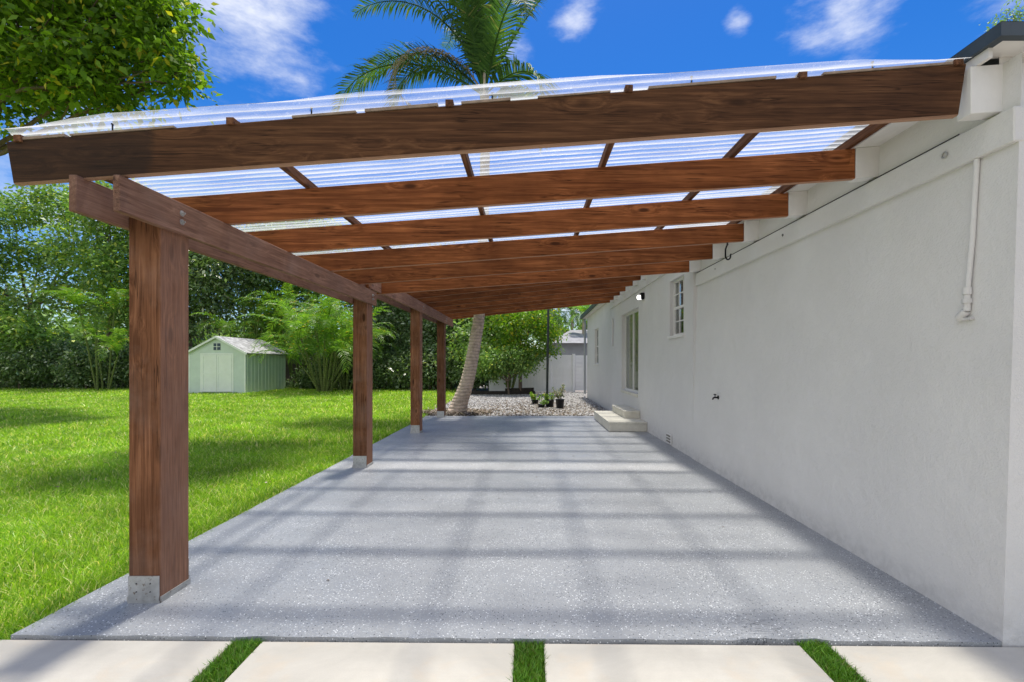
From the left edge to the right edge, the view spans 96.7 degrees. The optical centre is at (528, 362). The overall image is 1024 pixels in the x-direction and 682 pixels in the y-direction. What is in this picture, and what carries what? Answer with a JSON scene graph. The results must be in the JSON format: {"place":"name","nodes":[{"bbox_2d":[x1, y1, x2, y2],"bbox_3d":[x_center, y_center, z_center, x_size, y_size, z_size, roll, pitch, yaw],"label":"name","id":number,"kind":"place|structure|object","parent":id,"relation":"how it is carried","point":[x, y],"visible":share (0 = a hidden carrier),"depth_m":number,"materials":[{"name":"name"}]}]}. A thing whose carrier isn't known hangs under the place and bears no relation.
{"place":"outdoors","nodes":[
{"label":"outdoors","id":0,"kind":"place"},
{"bbox_2d":[0,386,456,639],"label":"lawn","id":1,"kind":"structure","parent":0,"point":[36,609],"depth_m":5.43,"materials":[{"name":"green plant"}]},
{"bbox_2d":[0,342,50,388],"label":"shrub","id":2,"kind":"object","parent":1,"relation":"on","point":[8,365],"visible":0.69,"depth_m":24.88,"materials":[{"name":"green plant"}]},
{"bbox_2d":[0,205,76,354],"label":"tree","id":3,"kind":"object","parent":1,"relation":"on","point":[16,328],"visible":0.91,"depth_m":26.00,"materials":[{"name":"green plant"}]},
{"bbox_2d":[13,337,93,386],"bbox_3d":[-26.854,0.037,25.848,3.400,2.990,3.211,0,0,0],"label":"shrub","id":4,"kind":"object","parent":1,"relation":"on","point":[41,373],"visible":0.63,"depth_m":25.24,"materials":[{"name":"green plant"}]},
{"bbox_2d":[48,342,108,388],"bbox_3d":[-24.458,0.209,25.158,3.016,2.628,2.917,0,0,-29],"label":"shrub","id":5,"kind":"object","parent":1,"relation":"on","point":[74,366],"visible":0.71,"depth_m":24.64,"materials":[{"name":"green plant"}]},
{"bbox_2d":[36,287,128,389],"bbox_3d":[-22.820,-1.244,23.832,4.473,5.622,4.719,0,0,0],"label":"areca palm","id":6,"kind":"object","parent":1,"relation":"on","point":[74,300],"visible":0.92,"depth_m":23.94,"materials":[{"name":"green plant"}]},
{"bbox_2d":[86,342,128,388],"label":"shrub","id":7,"kind":"object","parent":1,"relation":"on","point":[119,374],"visible":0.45,"depth_m":25.07,"materials":[{"name":"green plant"}]},
{"bbox_2d":[0,0,222,155],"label":"broadleaf tree","id":8,"kind":"object","parent":1,"relation":"on","point":[61,59],"visible":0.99,"depth_m":14.23,"materials":[{"name":"green plant"}]},
{"bbox_2d":[120,341,194,380],"bbox_3d":[-20.880,0.161,25.849,3.536,2.805,3.621,0,0,24],"label":"shrub","id":9,"kind":"object","parent":1,"relation":"on","point":[128,361],"visible":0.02,"depth_m":25.07,"materials":[{"name":"green plant"}]},
{"bbox_2d":[188,336,288,393],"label":"shed","id":10,"kind":"structure","parent":1,"relation":"on","point":[219,364],"depth_m":21.80,"materials":[{"name":"green metal"}]},
{"bbox_2d":[202,355,216,391],"bbox_3d":[-15.283,0.535,21.786,0.704,1.770,0.028,0,0,0],"label":"door","id":11,"kind":"structure","parent":10,"relation":"in","point":[209,362],"depth_m":21.79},
{"bbox_2d":[213,343,219,349],"bbox_3d":[-14.925,-0.740,21.790,0.320,0.320,0.031,0,0,0],"label":"window","id":12,"kind":"structure","parent":10,"relation":"in","point":[216,346],"depth_m":21.78,"materials":[{"name":"white"}]},
{"bbox_2d":[217,355,231,391],"bbox_3d":[-14.567,0.535,21.786,0.704,1.770,0.028,0,0,0],"label":"door","id":13,"kind":"structure","parent":10,"relation":"in","point":[224,362],"depth_m":21.79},
{"bbox_2d":[191,289,296,345],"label":"areca palm","id":14,"kind":"object","parent":1,"relation":"on","point":[257,321],"visible":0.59,"depth_m":26.71,"materials":[{"name":"green plant"}]},
{"bbox_2d":[233,283,348,386],"bbox_3d":[-13.818,-1.312,26.710,7.483,5.909,6.357,0,0,0],"label":"areca palm","id":15,"kind":"object","parent":1,"relation":"on","point":[289,342],"visible":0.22,"depth_m":25.85,"materials":[{"name":"green plant"}]},
{"bbox_2d":[288,354,338,388],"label":"shrub","id":16,"kind":"object","parent":1,"relation":"on","point":[305,381],"visible":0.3,"depth_m":24.88,"materials":[{"name":"green plant"}]},
{"bbox_2d":[239,299,397,391],"bbox_3d":[-10.104,-0.815,22.958,6.842,4.647,7.783,0,0,0],"label":"areca palm","id":17,"kind":"object","parent":1,"relation":"on","point":[332,326],"visible":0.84,"depth_m":22.27,"materials":[{"name":"green plant"}]},
{"bbox_2d":[276,293,400,389],"bbox_3d":[-9.638,-1.111,24.093,5.836,5.171,7.710,0,0,0],"label":"areca palm","id":18,"kind":"object","parent":1,"relation":"on","point":[328,303],"visible":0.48,"depth_m":22.98,"materials":[{"name":"green plant"}]},
{"bbox_2d":[330,347,384,388],"bbox_3d":[-9.359,0.434,25.302,3.381,2.840,2.881,0,0,0],"label":"shrub","id":19,"kind":"object","parent":1,"relation":"on","point":[351,373],"visible":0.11,"depth_m":24.48,"materials":[{"name":"green plant"}]},
{"bbox_2d":[350,342,407,389],"bbox_3d":[-7.928,0.334,24.858,3.593,2.835,2.931,0,0,0],"label":"shrub","id":20,"kind":"object","parent":1,"relation":"on","point":[380,366],"visible":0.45,"depth_m":24.41,"materials":[{"name":"green plant"}]},
{"bbox_2d":[347,244,446,356],"bbox_3d":[-7.708,-2.901,27.238,7.595,8.879,6.462,0,0,0],"label":"tree","id":21,"kind":"object","parent":1,"relation":"on","point":[393,316],"visible":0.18,"depth_m":25.75,"materials":[{"name":"green plant"}]},
{"bbox_2d":[382,350,427,390],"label":"shrub","id":22,"kind":"object","parent":1,"relation":"on","point":[397,375],"visible":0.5,"depth_m":23.89,"materials":[{"name":"green plant"}]},
{"bbox_2d":[402,343,452,389],"bbox_3d":[-5.199,0.272,24.446,2.908,2.900,2.983,0,0,0],"label":"shrub","id":23,"kind":"object","parent":1,"relation":"on","point":[426,364],"visible":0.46,"depth_m":23.81,"materials":[{"name":"green plant"}]},
{"bbox_2d":[398,242,468,360],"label":"tree","id":24,"kind":"object","parent":1,"relation":"on","point":[427,324],"visible":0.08,"depth_m":24.98,"materials":[{"name":"green plant"}]},
{"bbox_2d":[425,344,461,389],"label":"shrub","id":25,"kind":"object","parent":1,"relation":"on","point":[448,379],"visible":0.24,"depth_m":23.93,"materials":[{"name":"green plant"}]},
{"bbox_2d":[11,416,1001,650],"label":"patio","id":26,"kind":"structure","parent":0,"point":[567,529],"depth_m":3.31,"materials":[{"name":"grey concrete"}]},
{"bbox_2d":[7,57,970,602],"bbox_3d":[-0.231,-0.303,8.053,5.287,3.547,11.353,0,0,0],"label":"pergola","id":27,"kind":"object","parent":26,"relation":"on","point":[439,285],"visible":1,"depth_m":2.96,"materials":[{"name":"brown wood"}]},
{"bbox_2d":[725,243,731,259],"bbox_3d":[2.244,-1.245,5.120,0.079,0.198,0.018,0,0,0],"label":"hook","id":28,"kind":"object","parent":27,"relation":"hanging from","point":[725,253],"visible":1,"depth_m":5.11,"materials":[{"name":"black metal"}]},
{"bbox_2d":[594,405,646,431],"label":"steps","id":29,"kind":"structure","parent":26,"relation":"on","point":[621,418],"depth_m":10.17,"materials":[{"name":"concrete"}]},
{"bbox_2d":[0,0,1023,351],"label":"sky","id":30,"kind":"structure","parent":0,"point":[265,51],"materials":[{"name":"blue"}]},
{"bbox_2d":[426,385,608,412],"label":"gravel","id":31,"kind":"structure","parent":0,"point":[481,389],"depth_m":23.46,"materials":[{"name":"grey gravel"}]},
{"bbox_2d":[329,0,559,413],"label":"coconut palm","id":32,"kind":"object","parent":31,"relation":"on","point":[476,21],"visible":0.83,"depth_m":13.26,"materials":[{"name":"green plant"}]},
{"bbox_2d":[446,355,488,390],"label":"shrub","id":33,"kind":"object","parent":31,"relation":"on","point":[458,374],"visible":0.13,"depth_m":23.33,"materials":[{"name":"green plant"}]},
{"bbox_2d":[446,310,550,386],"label":"tree","id":34,"kind":"object","parent":31,"relation":"on","point":[488,332],"visible":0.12,"depth_m":23.06,"materials":[{"name":"green plant"}]},
{"bbox_2d":[460,312,541,388],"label":"areca palm","id":35,"kind":"object","parent":31,"relation":"on","point":[491,329],"visible":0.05,"depth_m":23.59,"materials":[{"name":"green plant"}]},
{"bbox_2d":[457,336,545,394],"bbox_3d":[-1.320,0.145,20.900,4.444,2.774,2.493,0,0,18],"label":"shrub","id":36,"kind":"object","parent":31,"relation":"on","point":[494,364],"visible":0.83,"depth_m":20.60,"materials":[{"name":"green plant"}]},
{"bbox_2d":[471,388,534,394],"bbox_3d":[-1.501,1.360,21.258,3.627,0.320,0.216,0,0,-5],"label":"timber edging","id":37,"kind":"object","parent":31,"relation":"on","point":[519,391],"visible":0.71,"depth_m":21.21,"materials":[{"name":"black wood"}]},
{"bbox_2d":[422,392,607,417],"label":"gravel stones","id":38,"kind":"object","parent":31,"relation":"on","point":[569,396],"visible":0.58,"depth_m":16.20,"materials":[{"name":"grey gravel"}]},
{"bbox_2d":[479,325,561,387],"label":"areca palm","id":39,"kind":"object","parent":31,"relation":"on","point":[514,380],"visible":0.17,"depth_m":21.89,"materials":[{"name":"green plant"}]},
{"bbox_2d":[484,308,568,389],"bbox_3d":[-0.390,-0.895,21.413,4.710,4.885,2.986,0,0,31],"label":"lime tree shrub","id":40,"kind":"object","parent":31,"relation":"on","point":[533,320],"visible":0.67,"depth_m":21.05,"materials":[{"name":"green plant"}]},
{"bbox_2d":[489,354,574,391],"bbox_3d":[0.174,0.552,22.920,4.348,1.935,0.150,0,0,0],"label":"fence","id":41,"kind":"object","parent":31,"relation":"on","point":[561,370],"visible":0.46,"depth_m":22.93,"materials":[{"name":"white plastic"}]},
{"bbox_2d":[575,355,586,389],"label":"gate","id":42,"kind":"structure","parent":41,"relation":"attached to","point":[579,372],"depth_m":22.90,"materials":[{"name":"white plastic"}]},
{"bbox_2d":[530,391,543,403],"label":"potted plant","id":43,"kind":"object","parent":31,"relation":"on","point":[534,399],"visible":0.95,"depth_m":16.31,"materials":[{"name":"green plant"}]},
{"bbox_2d":[538,398,548,407],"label":"potted plant","id":44,"kind":"object","parent":31,"relation":"on","point":[543,403],"visible":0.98,"depth_m":15.02,"materials":[{"name":"green plant"}]},
{"bbox_2d":[546,309,549,393],"bbox_3d":[0.661,-0.255,15.800,0.140,3.551,0.084,0,0,0],"label":"pole","id":45,"kind":"object","parent":31,"relation":"on","point":[547,356],"visible":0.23,"depth_m":15.76,"materials":[{"name":"black metal"}]},
{"bbox_2d":[543,392,554,406],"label":"potted plant","id":46,"kind":"object","parent":31,"relation":"on","point":[550,400],"visible":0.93,"depth_m":15.24,"materials":[{"name":"green plant"}]},
{"bbox_2d":[552,383,565,407],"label":"potted plant","id":47,"kind":"object","parent":31,"relation":"on","point":[559,402],"visible":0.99,"depth_m":14.83,"materials":[{"name":"green plant"}]},
{"label":"ground","id":48,"kind":"structure","parent":0,"visible":0},
{"bbox_2d":[0,183,125,342],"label":"tree","id":49,"kind":"object","parent":48,"relation":"on","point":[39,259],"visible":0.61,"depth_m":27.88,"materials":[{"name":"green plant"}]},
{"bbox_2d":[45,178,194,348],"bbox_3d":[-23.541,-5.089,27.562,8.509,13.278,6.734,0,0,0],"label":"tree","id":50,"kind":"object","parent":48,"relation":"on","point":[110,278],"visible":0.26,"depth_m":26.04,"materials":[{"name":"green plant"}]},
{"bbox_2d":[122,221,306,349],"bbox_3d":[-19.274,-4.142,28.377,10.818,11.348,6.614,0,0,0],"label":"tree","id":51,"kind":"object","parent":48,"relation":"on","point":[204,275],"visible":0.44,"depth_m":27.37,"materials":[{"name":"green plant"}]},
{"bbox_2d":[0,378,473,388],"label":"ground cover","id":52,"kind":"object","parent":48,"relation":"on","point":[60,384],"visible":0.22,"depth_m":25.59,"materials":[{"name":"green plant"}]},
{"bbox_2d":[0,353,478,386],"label":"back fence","id":53,"kind":"object","parent":48,"relation":"on","point":[293,367],"visible":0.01,"depth_m":27.30,"materials":[{"name":"grey wood"}]},
{"bbox_2d":[1,298,543,372],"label":"distant wood","id":54,"kind":"object","parent":48,"relation":"on","point":[71,328],"depth_m":52.60,"materials":[{"name":"green plant"}]},
{"bbox_2d":[211,218,368,350],"bbox_3d":[-14.366,-4.424,29.617,10.264,11.964,6.556,0,0,0],"label":"tree","id":55,"kind":"object","parent":48,"relation":"on","point":[296,290],"visible":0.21,"depth_m":28.73,"materials":[{"name":"green plant"}]},
{"bbox_2d":[225,642,513,681],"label":"paving slab","id":56,"kind":"structure","parent":48,"relation":"on","point":[357,662],"depth_m":2.25,"materials":[{"name":"concrete"}]},
{"bbox_2d":[528,308,575,343],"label":"tree","id":57,"kind":"object","parent":48,"relation":"on","point":[564,327],"visible":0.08,"depth_m":46.33,"materials":[{"name":"green plant"}]},
{"bbox_2d":[539,308,569,328],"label":"palm tree","id":58,"kind":"object","parent":48,"relation":"on","point":[558,320],"visible":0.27,"depth_m":40.01,"materials":[{"name":"green plant"}]},
{"bbox_2d":[546,330,586,354],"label":"neighbour house","id":59,"kind":"structure","parent":48,"relation":"on","point":[573,344],"depth_m":31.00,"materials":[{"name":"white paint"}]},
{"bbox_2d":[554,306,586,329],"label":"palm tree","id":60,"kind":"object","parent":48,"relation":"on","point":[575,320],"visible":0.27,"depth_m":37.88,"materials":[{"name":"green plant"}]},
{"bbox_2d":[567,305,590,333],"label":"palm tree","id":61,"kind":"object","parent":48,"relation":"on","point":[583,308],"visible":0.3,"depth_m":33.50,"materials":[{"name":"green plant"}]},
{"bbox_2d":[580,21,1023,646],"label":"house","id":62,"kind":"structure","parent":48,"relation":"on","point":[846,369],"depth_m":3.27,"materials":[{"name":"white paint"}]},
{"bbox_2d":[594,329,597,364],"bbox_3d":[2.548,-0.568,16.850,0.144,1.345,0.980,0,0,0],"label":"window","id":63,"kind":"structure","parent":62,"relation":"in","point":[596,329],"depth_m":17.20,"materials":[{"name":"white paint"}]},
{"bbox_2d":[625,308,638,392],"bbox_3d":[2.630,-0.268,11.350,0.060,2.005,1.860,0,0,0],"label":"sliding door","id":64,"kind":"structure","parent":62,"relation":"in","point":[631,319],"depth_m":11.64,"materials":[{"name":"white paint"}]},
{"bbox_2d":[637,293,644,299],"bbox_3d":[2.437,-1.438,9.940,0.155,0.145,0.160,0,0,0],"label":"wall lamp","id":65,"kind":"object","parent":62,"relation":"attached to","point":[640,296],"visible":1,"depth_m":9.87,"materials":[{"name":"black metal"}]},
{"bbox_2d":[667,276,684,338],"bbox_3d":[2.556,-0.923,7.730,0.157,1.015,0.820,0,0,0],"label":"window","id":66,"kind":"structure","parent":62,"relation":"in","point":[678,284],"depth_m":7.84,"materials":[{"name":"white paint"}]},
{"bbox_2d":[954,158,979,320],"bbox_3d":[2.534,-0.700,2.640,0.060,0.918,0.118,0,0,-14],"label":"wall pipe","id":67,"kind":"object","parent":62,"relation":"attached to","point":[964,312],"depth_m":2.61,"materials":[{"name":"white paint"}]},
{"bbox_2d":[984,0,1023,31],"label":"tree","id":68,"kind":"object","parent":48,"relation":"on","point":[1013,18],"visible":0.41,"depth_m":10.05,"materials":[{"name":"green plant"}]},
{"label":"paving bed","id":69,"kind":"structure","parent":0,"visible":0},
{"bbox_2d":[0,640,230,681],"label":"paving slab","id":70,"kind":"structure","parent":69,"relation":"on","point":[88,661],"depth_m":2.27,"materials":[{"name":"concrete"}]},
{"bbox_2d":[190,635,874,681],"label":"turf strips","id":71,"kind":"object","parent":69,"relation":"on","point":[530,657],"visible":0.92,"depth_m":2.26,"materials":[{"name":"green plant"}]},
{"bbox_2d":[544,644,833,681],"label":"paving slab","id":72,"kind":"structure","parent":69,"relation":"on","point":[652,663],"depth_m":2.24,"materials":[{"name":"concrete"}]},
{"bbox_2d":[830,646,1023,681],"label":"paving slab","id":73,"kind":"structure","parent":69,"relation":"on","point":[930,664],"depth_m":2.24,"materials":[{"name":"concrete"}]}
]}

